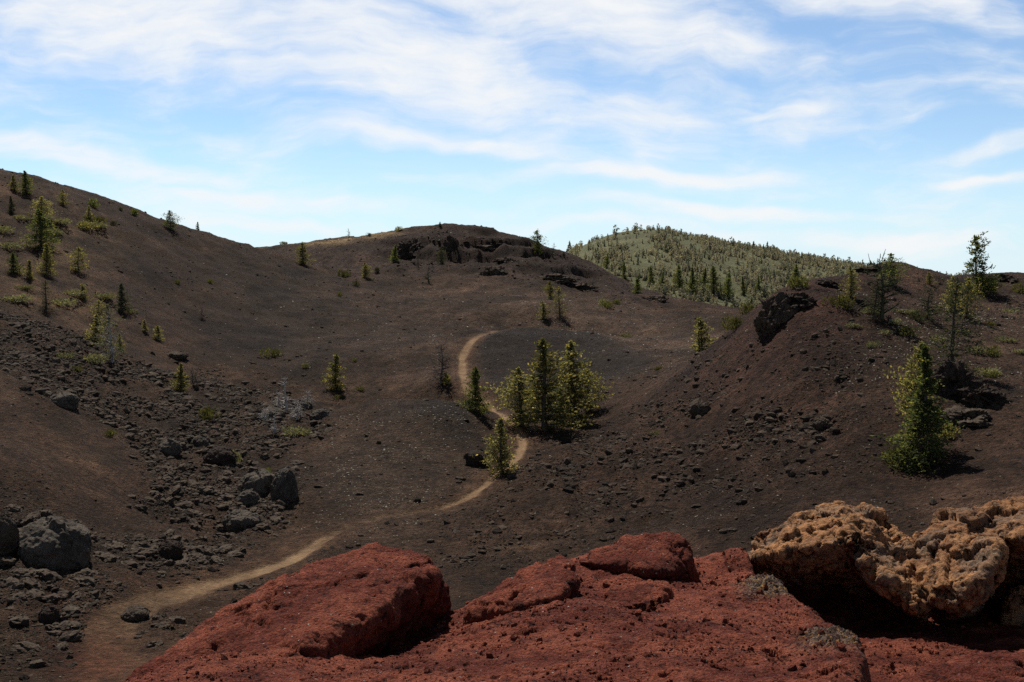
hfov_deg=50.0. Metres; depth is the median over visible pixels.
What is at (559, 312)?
pine tree
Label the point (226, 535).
lava rock
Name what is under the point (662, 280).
fir tree
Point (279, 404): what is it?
dead tree
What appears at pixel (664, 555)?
red slab
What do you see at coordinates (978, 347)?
shrub
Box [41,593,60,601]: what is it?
lava rock
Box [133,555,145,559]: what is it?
lava rock
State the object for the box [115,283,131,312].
fir tree
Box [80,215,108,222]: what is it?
shrub
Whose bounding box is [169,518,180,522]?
lava rock
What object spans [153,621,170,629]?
lava rock
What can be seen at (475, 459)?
lava boulder
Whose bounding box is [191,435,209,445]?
lava boulder
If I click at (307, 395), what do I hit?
dead tree
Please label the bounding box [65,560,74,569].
lava rock
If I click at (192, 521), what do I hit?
lava rock
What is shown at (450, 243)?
lava crag
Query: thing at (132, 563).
lava rock
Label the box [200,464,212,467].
lava rock
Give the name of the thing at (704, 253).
forest
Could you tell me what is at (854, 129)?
sky
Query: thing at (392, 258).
fir tree
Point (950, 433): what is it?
shrub
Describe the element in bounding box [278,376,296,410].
dead tree
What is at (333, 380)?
young fir
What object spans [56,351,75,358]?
shrub
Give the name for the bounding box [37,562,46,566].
lava rock
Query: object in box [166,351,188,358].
lava boulder
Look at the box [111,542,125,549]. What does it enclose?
lava rock
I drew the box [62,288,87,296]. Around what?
sage bush
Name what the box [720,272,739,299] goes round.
fir tree
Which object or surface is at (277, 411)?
lava boulder
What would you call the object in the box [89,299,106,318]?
pine tree
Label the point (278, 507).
lava rock
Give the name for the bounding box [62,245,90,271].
shrub
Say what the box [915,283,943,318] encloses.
dead tree
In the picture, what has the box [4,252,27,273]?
young fir
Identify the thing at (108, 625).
trail
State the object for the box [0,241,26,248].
sage bush
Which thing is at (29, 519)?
lava rock
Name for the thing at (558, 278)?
lava crag
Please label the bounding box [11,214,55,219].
sage bush
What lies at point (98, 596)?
lava rock
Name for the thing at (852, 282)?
pine tree
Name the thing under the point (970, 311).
pine tree
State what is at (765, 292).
conifer
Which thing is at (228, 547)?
lava rock
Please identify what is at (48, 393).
lava rock
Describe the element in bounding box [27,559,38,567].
lava rock
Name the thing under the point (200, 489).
lava rock
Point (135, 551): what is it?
lava rock
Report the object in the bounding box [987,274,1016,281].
lava crag
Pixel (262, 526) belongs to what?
lava rock
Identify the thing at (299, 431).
shrub
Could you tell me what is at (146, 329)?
young fir
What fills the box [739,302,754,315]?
shrub
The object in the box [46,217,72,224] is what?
sage bush
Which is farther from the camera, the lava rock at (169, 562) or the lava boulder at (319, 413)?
the lava boulder at (319, 413)
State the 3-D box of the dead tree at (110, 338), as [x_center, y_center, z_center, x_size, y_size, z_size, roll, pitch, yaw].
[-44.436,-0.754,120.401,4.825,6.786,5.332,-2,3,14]
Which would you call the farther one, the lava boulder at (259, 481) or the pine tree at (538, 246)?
the pine tree at (538, 246)
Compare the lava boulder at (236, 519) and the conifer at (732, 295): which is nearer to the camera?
the lava boulder at (236, 519)
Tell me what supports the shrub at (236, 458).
on the ground at (378, 361)
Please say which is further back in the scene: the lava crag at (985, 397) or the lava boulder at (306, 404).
the lava boulder at (306, 404)
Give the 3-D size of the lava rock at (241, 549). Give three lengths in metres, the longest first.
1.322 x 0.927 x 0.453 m
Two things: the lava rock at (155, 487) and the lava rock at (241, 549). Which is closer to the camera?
the lava rock at (241, 549)
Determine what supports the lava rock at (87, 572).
on the ground at (378, 361)
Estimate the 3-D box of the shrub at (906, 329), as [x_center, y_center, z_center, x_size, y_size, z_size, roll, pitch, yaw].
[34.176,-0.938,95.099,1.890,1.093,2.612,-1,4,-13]
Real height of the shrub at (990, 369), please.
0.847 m
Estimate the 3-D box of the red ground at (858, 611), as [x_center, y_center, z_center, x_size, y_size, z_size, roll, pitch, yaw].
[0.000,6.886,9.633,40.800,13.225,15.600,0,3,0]
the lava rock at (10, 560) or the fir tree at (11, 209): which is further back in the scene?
the fir tree at (11, 209)
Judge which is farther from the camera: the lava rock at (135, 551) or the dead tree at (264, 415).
the dead tree at (264, 415)
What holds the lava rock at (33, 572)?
on the ground at (378, 361)
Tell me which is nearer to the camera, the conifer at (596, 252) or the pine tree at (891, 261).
the pine tree at (891, 261)
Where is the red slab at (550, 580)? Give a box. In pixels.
[461,555,580,626]
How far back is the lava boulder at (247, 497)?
84.94 m
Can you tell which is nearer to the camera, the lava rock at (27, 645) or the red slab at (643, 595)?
the red slab at (643, 595)
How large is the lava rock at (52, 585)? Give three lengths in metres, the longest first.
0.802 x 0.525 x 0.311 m
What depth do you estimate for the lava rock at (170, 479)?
85.79 m
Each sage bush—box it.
[0,224,15,232]
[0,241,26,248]
[2,293,33,302]
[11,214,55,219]
[13,284,35,289]
[37,228,64,234]
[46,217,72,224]
[51,297,75,305]
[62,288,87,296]
[77,221,108,227]
[93,292,115,298]
[126,308,138,313]
[844,322,862,327]
[878,328,894,334]
[892,308,917,312]
[928,335,945,342]
[950,328,973,334]
[993,335,1018,342]
[1001,308,1019,312]
[1012,348,1023,353]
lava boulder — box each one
[0,512,19,554]
[17,515,91,569]
[38,606,60,622]
[50,391,78,409]
[120,605,150,621]
[156,438,182,454]
[157,538,182,559]
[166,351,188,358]
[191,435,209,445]
[203,445,236,466]
[221,509,261,531]
[234,488,260,506]
[237,468,273,496]
[261,407,285,417]
[270,466,297,499]
[292,398,312,409]
[309,408,330,419]
[463,449,488,465]
[687,398,710,416]
[812,416,829,428]
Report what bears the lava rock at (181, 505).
on the ground at (378, 361)
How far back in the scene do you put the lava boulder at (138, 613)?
57.22 m
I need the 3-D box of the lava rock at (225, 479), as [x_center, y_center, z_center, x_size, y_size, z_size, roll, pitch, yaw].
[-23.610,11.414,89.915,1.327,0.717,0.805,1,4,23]
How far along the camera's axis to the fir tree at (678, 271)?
508.95 m
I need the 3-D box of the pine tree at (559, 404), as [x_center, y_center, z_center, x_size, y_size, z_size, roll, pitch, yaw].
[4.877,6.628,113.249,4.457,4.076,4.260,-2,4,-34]
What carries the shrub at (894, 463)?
on the ground at (378, 361)
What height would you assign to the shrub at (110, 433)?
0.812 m
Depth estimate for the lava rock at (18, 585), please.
57.74 m
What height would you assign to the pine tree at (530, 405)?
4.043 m
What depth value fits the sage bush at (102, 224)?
193.47 m
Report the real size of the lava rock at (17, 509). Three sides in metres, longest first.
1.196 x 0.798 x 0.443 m
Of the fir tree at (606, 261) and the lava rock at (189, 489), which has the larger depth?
the fir tree at (606, 261)
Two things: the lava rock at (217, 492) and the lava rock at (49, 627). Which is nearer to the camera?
the lava rock at (49, 627)
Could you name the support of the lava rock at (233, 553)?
on the ground at (378, 361)
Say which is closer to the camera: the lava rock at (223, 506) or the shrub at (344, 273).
the lava rock at (223, 506)
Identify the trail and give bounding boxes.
[82,331,527,646]
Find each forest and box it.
[570,226,947,307]
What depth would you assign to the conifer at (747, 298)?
489.99 m
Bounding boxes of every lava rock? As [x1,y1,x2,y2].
[0,556,15,564]
[1,577,19,585]
[5,505,22,511]
[9,615,29,624]
[9,645,27,652]
[12,592,27,600]
[13,568,29,577]
[14,583,23,588]
[16,519,27,525]
[17,641,42,649]
[18,572,30,578]
[22,577,41,589]
[23,516,35,525]
[26,588,45,600]
[27,510,40,518]
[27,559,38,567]
[29,659,45,667]
[30,570,36,576]
[34,569,49,577]
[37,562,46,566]
[37,571,53,577]
[40,509,52,516]
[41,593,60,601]
[43,391,53,395]
[44,624,55,629]
[46,571,62,579]
[46,629,62,636]
[47,583,56,587]
[56,642,68,650]
[58,620,71,629]
[58,630,81,641]
[59,612,67,619]
[61,590,71,598]
[61,604,80,614]
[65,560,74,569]
[70,621,81,628]
[71,592,81,600]
[75,576,95,585]
[77,568,92,576]
[88,590,98,595]
[91,535,97,541]
[91,593,100,598]
[93,551,103,556]
[94,411,104,416]
[99,552,116,562]
[103,421,116,426]
[104,541,117,546]
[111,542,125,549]
[121,559,138,567]
[125,432,134,438]
[127,428,136,432]
[129,445,138,449]
[130,548,140,554]
[132,534,146,540]
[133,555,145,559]
[135,504,147,511]
[136,541,150,547]
[139,448,149,453]
[140,548,149,555]
[142,561,154,566]
[143,496,156,502]
[144,641,157,647]
[145,547,156,553]
[151,485,161,491]
[151,615,163,620]
[153,493,165,498]
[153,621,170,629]
[154,494,165,501]
[154,640,163,646]
[162,477,172,481]
[163,560,175,564]
[164,497,175,504]
[164,529,174,536]
[168,616,185,623]
[169,485,181,493]
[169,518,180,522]
[169,535,181,541]
[173,507,182,511]
[174,463,185,469]
[175,560,189,568]
[176,502,185,507]
[177,480,187,484]
[178,553,187,559]
[183,545,195,551]
[184,488,194,492]
[184,501,192,508]
[187,518,198,524]
[187,553,200,560]
[188,479,197,486]
[188,524,200,529]
[190,510,203,514]
[193,536,206,539]
[194,498,203,503]
[195,486,204,492]
[197,480,207,485]
[198,557,212,564]
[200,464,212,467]
[201,489,212,494]
[202,514,214,518]
[202,549,215,555]
[211,555,223,563]
[213,490,221,495]
[213,532,230,537]
[216,504,228,509]
[216,524,224,529]
[217,476,230,481]
[218,549,227,553]
[219,544,231,550]
[220,495,234,499]
[221,470,232,476]
[226,550,242,556]
[232,581,251,589]
[234,547,245,552]
[245,460,254,464]
[247,466,257,471]
[255,523,270,529]
[259,453,269,458]
[262,505,270,511]
[270,515,280,523]
[271,504,284,510]
[276,500,287,506]
[285,496,293,502]
[290,460,303,464]
[291,466,299,470]
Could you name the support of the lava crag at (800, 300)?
on the ground at (378, 361)
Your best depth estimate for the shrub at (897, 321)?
97.28 m
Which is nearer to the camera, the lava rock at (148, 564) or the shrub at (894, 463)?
the lava rock at (148, 564)
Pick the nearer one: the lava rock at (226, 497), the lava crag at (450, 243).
the lava rock at (226, 497)
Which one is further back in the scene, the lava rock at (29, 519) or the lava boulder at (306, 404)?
the lava boulder at (306, 404)
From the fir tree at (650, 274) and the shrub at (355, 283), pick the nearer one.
the shrub at (355, 283)
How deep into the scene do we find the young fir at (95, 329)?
128.56 m
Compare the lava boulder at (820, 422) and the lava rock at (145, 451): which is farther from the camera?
the lava rock at (145, 451)
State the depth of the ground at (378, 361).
100.58 m
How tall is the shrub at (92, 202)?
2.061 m
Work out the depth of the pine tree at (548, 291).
215.26 m
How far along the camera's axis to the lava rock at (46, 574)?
59.54 m
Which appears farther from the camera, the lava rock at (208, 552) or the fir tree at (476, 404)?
the fir tree at (476, 404)
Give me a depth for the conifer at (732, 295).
478.62 m
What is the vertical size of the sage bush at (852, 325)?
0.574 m
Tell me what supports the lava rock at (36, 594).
on the ground at (378, 361)
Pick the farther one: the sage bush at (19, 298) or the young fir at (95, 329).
the sage bush at (19, 298)
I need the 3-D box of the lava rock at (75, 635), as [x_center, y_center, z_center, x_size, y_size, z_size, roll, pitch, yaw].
[-21.399,14.361,52.966,1.289,0.685,0.819,-24,9,-39]
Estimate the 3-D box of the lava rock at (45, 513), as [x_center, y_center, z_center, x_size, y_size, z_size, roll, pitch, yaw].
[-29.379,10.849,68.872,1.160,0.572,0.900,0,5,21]
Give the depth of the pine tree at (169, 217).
222.15 m
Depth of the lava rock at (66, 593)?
58.00 m
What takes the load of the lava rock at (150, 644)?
on the ground at (378, 361)
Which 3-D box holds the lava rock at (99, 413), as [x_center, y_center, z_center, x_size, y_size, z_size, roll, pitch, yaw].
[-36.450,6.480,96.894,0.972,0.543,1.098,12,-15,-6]
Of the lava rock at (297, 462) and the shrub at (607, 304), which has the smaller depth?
the lava rock at (297, 462)
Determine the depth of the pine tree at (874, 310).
97.57 m
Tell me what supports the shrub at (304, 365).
on the ground at (378, 361)
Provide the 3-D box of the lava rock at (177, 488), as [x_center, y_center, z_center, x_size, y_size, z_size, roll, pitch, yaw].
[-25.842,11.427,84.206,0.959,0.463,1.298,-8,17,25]
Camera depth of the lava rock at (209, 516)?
81.56 m
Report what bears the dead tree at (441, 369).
on the ground at (378, 361)
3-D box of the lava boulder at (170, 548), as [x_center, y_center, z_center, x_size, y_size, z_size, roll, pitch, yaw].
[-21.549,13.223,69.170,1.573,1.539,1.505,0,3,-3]
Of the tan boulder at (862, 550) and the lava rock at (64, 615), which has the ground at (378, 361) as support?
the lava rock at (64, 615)
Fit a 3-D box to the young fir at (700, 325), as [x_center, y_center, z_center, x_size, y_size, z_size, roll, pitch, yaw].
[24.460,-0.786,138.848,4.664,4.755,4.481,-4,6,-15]
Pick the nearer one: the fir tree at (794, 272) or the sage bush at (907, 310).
the sage bush at (907, 310)
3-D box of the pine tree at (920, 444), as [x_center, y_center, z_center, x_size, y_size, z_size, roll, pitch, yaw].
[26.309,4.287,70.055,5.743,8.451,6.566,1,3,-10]
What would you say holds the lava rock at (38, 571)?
on the ground at (378, 361)
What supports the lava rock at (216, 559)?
on the ground at (378, 361)
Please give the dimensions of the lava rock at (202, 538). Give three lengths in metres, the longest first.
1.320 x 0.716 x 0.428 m
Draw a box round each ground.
[0,169,1023,681]
[125,548,1023,681]
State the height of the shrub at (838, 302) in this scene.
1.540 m
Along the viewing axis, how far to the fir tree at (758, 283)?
519.20 m
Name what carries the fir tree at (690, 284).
on the hill
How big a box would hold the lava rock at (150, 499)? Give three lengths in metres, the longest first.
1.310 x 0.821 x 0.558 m
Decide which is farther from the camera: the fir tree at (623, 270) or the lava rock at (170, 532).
the fir tree at (623, 270)
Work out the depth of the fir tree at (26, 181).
195.88 m
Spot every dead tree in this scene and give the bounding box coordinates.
[89,304,130,362]
[187,368,196,382]
[198,308,205,317]
[256,406,275,421]
[270,413,281,432]
[273,390,287,407]
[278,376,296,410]
[287,399,303,419]
[303,389,315,402]
[428,338,452,384]
[853,249,906,318]
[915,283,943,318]
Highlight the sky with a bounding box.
[0,0,1023,275]
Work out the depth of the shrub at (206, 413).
109.19 m
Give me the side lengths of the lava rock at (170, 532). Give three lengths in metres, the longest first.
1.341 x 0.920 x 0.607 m
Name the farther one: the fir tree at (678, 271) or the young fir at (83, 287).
the fir tree at (678, 271)
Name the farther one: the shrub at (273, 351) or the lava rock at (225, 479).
the shrub at (273, 351)
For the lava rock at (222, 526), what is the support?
on the ground at (378, 361)
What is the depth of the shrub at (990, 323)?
101.84 m
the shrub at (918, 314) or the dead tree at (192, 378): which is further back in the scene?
the dead tree at (192, 378)
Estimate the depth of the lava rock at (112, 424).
95.98 m
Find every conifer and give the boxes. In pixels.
[566,241,572,251]
[594,247,600,258]
[659,284,666,293]
[697,291,702,301]
[729,292,734,306]
[744,293,752,302]
[759,263,768,273]
[761,287,767,297]
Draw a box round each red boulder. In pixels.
[125,542,451,680]
[898,650,1023,681]
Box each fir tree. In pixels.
[6,196,17,213]
[17,170,38,194]
[18,208,66,253]
[33,243,61,276]
[84,206,92,217]
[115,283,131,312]
[116,333,127,350]
[167,363,189,391]
[388,245,399,262]
[443,366,495,415]
[472,418,522,477]
[601,253,609,268]
[620,262,627,278]
[645,265,655,285]
[655,272,664,286]
[671,264,686,289]
[685,267,699,294]
[698,267,707,287]
[703,266,730,295]
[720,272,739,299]
[739,276,749,295]
[754,275,761,293]
[788,264,799,284]
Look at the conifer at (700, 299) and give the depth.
489.11 m
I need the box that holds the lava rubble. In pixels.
[0,307,1017,677]
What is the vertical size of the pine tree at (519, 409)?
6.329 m
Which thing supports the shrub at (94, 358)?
on the ground at (378, 361)
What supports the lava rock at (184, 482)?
on the ground at (378, 361)
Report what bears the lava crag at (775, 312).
on the ground at (378, 361)
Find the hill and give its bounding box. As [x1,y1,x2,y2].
[568,230,858,306]
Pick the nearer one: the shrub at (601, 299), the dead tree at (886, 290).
the dead tree at (886, 290)
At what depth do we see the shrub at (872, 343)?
92.33 m
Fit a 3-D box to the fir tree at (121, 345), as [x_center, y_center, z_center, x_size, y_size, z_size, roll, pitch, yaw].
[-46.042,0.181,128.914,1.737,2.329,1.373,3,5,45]
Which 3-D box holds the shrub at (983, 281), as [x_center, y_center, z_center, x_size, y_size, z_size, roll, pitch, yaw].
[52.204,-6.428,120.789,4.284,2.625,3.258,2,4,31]
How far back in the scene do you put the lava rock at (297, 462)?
96.89 m
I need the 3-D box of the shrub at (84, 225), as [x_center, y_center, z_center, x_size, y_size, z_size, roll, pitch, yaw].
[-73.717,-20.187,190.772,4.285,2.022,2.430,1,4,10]
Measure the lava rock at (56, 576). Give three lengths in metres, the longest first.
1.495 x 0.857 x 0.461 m
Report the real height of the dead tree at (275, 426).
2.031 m
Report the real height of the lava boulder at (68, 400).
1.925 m
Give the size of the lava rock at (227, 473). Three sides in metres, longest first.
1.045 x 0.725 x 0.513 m
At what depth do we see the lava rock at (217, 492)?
86.31 m
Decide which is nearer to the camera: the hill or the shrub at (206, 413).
the shrub at (206, 413)
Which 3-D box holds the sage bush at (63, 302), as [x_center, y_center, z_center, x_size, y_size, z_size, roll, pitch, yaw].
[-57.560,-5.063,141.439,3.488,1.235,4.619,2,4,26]
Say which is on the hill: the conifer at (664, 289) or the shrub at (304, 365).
the conifer at (664, 289)
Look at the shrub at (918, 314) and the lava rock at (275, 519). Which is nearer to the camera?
the lava rock at (275, 519)
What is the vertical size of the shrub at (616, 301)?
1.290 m
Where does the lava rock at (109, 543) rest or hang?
on the ground at (378, 361)
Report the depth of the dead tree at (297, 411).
112.88 m
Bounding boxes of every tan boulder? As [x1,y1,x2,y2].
[748,500,932,621]
[911,495,1023,627]
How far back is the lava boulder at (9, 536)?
60.96 m
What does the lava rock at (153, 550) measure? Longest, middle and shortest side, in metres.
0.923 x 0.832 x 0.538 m
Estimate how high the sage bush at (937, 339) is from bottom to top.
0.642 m
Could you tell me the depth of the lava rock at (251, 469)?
94.31 m
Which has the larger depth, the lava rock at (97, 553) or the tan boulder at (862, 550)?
the lava rock at (97, 553)
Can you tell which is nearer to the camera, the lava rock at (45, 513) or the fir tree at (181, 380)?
the lava rock at (45, 513)
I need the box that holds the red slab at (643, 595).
[602,579,674,611]
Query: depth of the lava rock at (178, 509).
81.27 m
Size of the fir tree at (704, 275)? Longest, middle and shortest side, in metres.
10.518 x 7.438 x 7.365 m
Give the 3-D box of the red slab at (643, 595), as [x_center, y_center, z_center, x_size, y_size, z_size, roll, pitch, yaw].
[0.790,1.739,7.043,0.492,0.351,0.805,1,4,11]
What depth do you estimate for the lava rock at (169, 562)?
67.35 m
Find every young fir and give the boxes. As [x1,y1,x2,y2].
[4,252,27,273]
[5,175,20,190]
[21,260,36,279]
[78,283,92,300]
[83,313,112,343]
[141,319,148,331]
[152,325,163,340]
[316,354,348,389]
[631,278,645,292]
[687,316,718,351]
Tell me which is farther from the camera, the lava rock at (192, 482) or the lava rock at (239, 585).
the lava rock at (192, 482)
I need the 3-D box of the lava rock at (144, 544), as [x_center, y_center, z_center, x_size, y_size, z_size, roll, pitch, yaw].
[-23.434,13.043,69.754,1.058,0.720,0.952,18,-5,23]
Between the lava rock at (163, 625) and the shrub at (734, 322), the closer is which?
the lava rock at (163, 625)
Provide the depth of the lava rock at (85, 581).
60.18 m
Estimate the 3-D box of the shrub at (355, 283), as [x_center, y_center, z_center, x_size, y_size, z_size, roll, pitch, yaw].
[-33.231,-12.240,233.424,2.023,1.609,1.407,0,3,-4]
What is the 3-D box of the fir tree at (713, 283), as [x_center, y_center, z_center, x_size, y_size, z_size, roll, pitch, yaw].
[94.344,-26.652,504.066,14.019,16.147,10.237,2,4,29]
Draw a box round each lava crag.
[395,237,423,260]
[441,235,463,251]
[463,237,501,251]
[479,266,508,275]
[493,257,518,262]
[539,273,578,284]
[571,283,597,291]
[641,294,668,302]
[753,291,797,337]
[786,292,816,309]
[814,279,840,288]
[852,266,896,273]
[930,359,982,395]
[939,405,992,426]
[957,386,1014,409]
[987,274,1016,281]
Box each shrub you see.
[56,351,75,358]
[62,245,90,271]
[71,365,84,371]
[77,219,99,229]
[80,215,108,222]
[81,353,108,363]
[87,197,100,206]
[103,428,117,436]
[129,209,139,214]
[198,404,220,420]
[232,450,242,462]
[259,347,283,357]
[282,424,312,436]
[301,363,308,367]
[337,269,350,276]
[351,281,359,286]
[354,386,363,390]
[442,373,450,384]
[480,403,491,410]
[597,297,608,304]
[599,301,613,307]
[612,300,621,303]
[619,332,631,336]
[720,312,743,330]
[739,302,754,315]
[787,274,808,288]
[821,293,854,308]
[861,305,879,313]
[866,340,880,347]
[881,446,916,467]
[888,317,903,324]
[899,325,921,336]
[908,308,932,321]
[935,423,960,439]
[967,345,990,353]
[972,366,1002,375]
[983,371,998,377]
[985,321,996,326]
[986,345,1001,355]
[1010,281,1023,293]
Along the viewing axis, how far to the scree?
85.63 m
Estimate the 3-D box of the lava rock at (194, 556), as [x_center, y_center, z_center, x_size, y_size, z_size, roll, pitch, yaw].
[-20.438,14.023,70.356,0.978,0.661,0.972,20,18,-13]
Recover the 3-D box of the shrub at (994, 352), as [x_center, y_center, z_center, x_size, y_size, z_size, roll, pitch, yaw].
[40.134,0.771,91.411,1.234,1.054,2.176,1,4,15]
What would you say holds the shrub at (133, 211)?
on the ground at (378, 361)
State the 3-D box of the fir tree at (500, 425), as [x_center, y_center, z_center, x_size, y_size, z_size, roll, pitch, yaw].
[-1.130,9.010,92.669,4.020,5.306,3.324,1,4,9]
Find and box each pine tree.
[28,196,61,217]
[29,280,57,311]
[54,189,71,205]
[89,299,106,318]
[162,210,182,228]
[292,242,315,264]
[361,263,372,278]
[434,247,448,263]
[479,367,539,427]
[506,338,603,432]
[520,379,540,415]
[529,229,546,254]
[535,301,551,318]
[540,281,556,298]
[540,386,581,422]
[546,286,570,316]
[551,340,600,420]
[578,368,619,412]
[836,266,860,297]
[857,282,884,320]
[870,342,963,475]
[875,253,910,285]
[883,340,941,446]
[911,276,992,372]
[925,272,936,283]
[934,275,961,312]
[945,277,989,319]
[964,231,1005,293]
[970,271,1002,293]
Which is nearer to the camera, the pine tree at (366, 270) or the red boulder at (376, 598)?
the red boulder at (376, 598)
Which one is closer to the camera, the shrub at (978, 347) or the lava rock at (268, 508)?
the lava rock at (268, 508)
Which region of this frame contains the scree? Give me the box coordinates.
[0,172,1023,681]
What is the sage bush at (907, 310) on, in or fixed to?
on the ground at (378, 361)
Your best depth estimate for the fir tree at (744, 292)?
514.09 m
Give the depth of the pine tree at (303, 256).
244.40 m
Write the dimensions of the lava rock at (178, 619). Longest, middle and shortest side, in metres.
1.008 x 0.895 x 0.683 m
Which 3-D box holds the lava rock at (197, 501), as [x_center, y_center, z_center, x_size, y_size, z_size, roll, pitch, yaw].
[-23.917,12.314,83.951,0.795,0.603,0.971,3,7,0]
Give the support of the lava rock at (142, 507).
on the ground at (378, 361)
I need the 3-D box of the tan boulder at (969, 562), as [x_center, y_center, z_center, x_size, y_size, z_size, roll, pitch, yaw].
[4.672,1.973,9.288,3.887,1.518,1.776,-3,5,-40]
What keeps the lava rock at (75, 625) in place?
on the ground at (378, 361)
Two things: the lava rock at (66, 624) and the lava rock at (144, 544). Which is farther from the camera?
the lava rock at (144, 544)
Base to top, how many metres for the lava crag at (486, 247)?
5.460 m
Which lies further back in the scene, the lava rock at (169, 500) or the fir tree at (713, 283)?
the fir tree at (713, 283)
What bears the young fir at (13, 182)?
on the ground at (378, 361)
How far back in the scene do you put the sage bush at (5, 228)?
171.26 m
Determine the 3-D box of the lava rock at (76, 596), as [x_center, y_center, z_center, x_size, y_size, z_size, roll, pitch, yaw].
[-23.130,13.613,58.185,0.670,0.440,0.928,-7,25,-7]
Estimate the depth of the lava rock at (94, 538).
68.08 m
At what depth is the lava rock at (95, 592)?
58.97 m
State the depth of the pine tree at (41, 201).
185.46 m
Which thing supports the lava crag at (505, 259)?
on the ground at (378, 361)
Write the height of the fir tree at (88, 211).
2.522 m
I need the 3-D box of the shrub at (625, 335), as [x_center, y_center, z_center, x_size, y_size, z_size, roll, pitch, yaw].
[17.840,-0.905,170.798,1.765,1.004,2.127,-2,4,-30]
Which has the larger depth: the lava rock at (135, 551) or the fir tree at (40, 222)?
the fir tree at (40, 222)
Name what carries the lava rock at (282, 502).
on the ground at (378, 361)
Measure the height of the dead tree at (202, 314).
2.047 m
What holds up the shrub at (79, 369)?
on the ground at (378, 361)
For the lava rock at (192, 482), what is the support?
on the ground at (378, 361)
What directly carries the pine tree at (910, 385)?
on the ground at (378, 361)
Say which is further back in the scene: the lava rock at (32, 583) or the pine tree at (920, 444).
the pine tree at (920, 444)
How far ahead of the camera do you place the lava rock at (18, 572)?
59.02 m
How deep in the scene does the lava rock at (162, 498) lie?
81.46 m
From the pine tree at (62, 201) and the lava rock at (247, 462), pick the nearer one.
the lava rock at (247, 462)
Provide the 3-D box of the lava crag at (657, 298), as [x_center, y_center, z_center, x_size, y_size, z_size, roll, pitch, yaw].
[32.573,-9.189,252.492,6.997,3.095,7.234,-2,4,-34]
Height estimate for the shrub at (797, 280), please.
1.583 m
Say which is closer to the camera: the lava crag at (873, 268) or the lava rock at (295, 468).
the lava rock at (295, 468)
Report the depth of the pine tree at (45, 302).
135.18 m
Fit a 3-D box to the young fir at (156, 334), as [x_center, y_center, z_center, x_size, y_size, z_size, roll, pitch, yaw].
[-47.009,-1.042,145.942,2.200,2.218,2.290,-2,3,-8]
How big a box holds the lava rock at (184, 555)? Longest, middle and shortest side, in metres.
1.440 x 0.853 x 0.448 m
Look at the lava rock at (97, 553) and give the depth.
65.60 m
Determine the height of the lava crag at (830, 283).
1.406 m
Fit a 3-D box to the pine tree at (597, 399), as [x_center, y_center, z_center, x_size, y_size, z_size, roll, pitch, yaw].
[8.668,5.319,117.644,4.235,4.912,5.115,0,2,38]
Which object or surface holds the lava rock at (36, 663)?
on the ground at (378, 361)
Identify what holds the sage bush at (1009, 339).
on the ground at (378, 361)
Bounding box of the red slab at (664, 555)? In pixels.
[579,531,699,580]
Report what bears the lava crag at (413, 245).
on the ground at (378, 361)
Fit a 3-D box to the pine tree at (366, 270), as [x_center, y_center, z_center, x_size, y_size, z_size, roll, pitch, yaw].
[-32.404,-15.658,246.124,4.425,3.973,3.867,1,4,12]
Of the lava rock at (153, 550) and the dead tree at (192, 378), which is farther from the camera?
the dead tree at (192, 378)
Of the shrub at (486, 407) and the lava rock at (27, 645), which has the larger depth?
the shrub at (486, 407)
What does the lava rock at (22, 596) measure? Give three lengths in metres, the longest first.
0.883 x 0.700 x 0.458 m
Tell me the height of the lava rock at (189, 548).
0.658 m
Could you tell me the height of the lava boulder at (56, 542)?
4.388 m
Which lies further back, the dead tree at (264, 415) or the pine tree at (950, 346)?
the dead tree at (264, 415)
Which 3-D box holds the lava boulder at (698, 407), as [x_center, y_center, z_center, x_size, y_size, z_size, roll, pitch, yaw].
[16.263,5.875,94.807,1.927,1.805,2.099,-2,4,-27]
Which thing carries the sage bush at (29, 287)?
on the ground at (378, 361)
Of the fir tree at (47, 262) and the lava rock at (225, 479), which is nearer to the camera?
the lava rock at (225, 479)
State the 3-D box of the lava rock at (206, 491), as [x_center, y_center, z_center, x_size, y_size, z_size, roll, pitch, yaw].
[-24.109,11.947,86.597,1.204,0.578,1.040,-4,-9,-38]
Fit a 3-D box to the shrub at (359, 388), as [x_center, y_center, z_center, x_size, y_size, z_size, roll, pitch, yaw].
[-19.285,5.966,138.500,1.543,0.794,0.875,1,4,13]
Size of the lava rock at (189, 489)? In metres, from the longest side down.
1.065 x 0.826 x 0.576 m
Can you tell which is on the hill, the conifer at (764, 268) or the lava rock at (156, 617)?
the conifer at (764, 268)
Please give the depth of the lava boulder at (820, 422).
79.32 m
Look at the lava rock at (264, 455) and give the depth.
97.91 m
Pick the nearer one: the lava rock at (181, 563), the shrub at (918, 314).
the lava rock at (181, 563)
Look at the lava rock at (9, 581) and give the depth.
57.85 m
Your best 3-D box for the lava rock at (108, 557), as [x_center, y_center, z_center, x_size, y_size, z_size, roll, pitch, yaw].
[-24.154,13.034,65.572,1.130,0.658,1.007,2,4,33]
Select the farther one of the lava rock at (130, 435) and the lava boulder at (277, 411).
the lava boulder at (277, 411)
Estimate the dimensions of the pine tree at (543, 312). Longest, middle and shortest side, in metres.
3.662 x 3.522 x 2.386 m
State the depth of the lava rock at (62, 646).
51.43 m
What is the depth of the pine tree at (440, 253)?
270.27 m
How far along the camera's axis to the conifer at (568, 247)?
722.90 m
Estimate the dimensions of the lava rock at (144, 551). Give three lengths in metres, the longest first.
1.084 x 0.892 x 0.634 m
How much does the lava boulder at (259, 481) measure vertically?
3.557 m

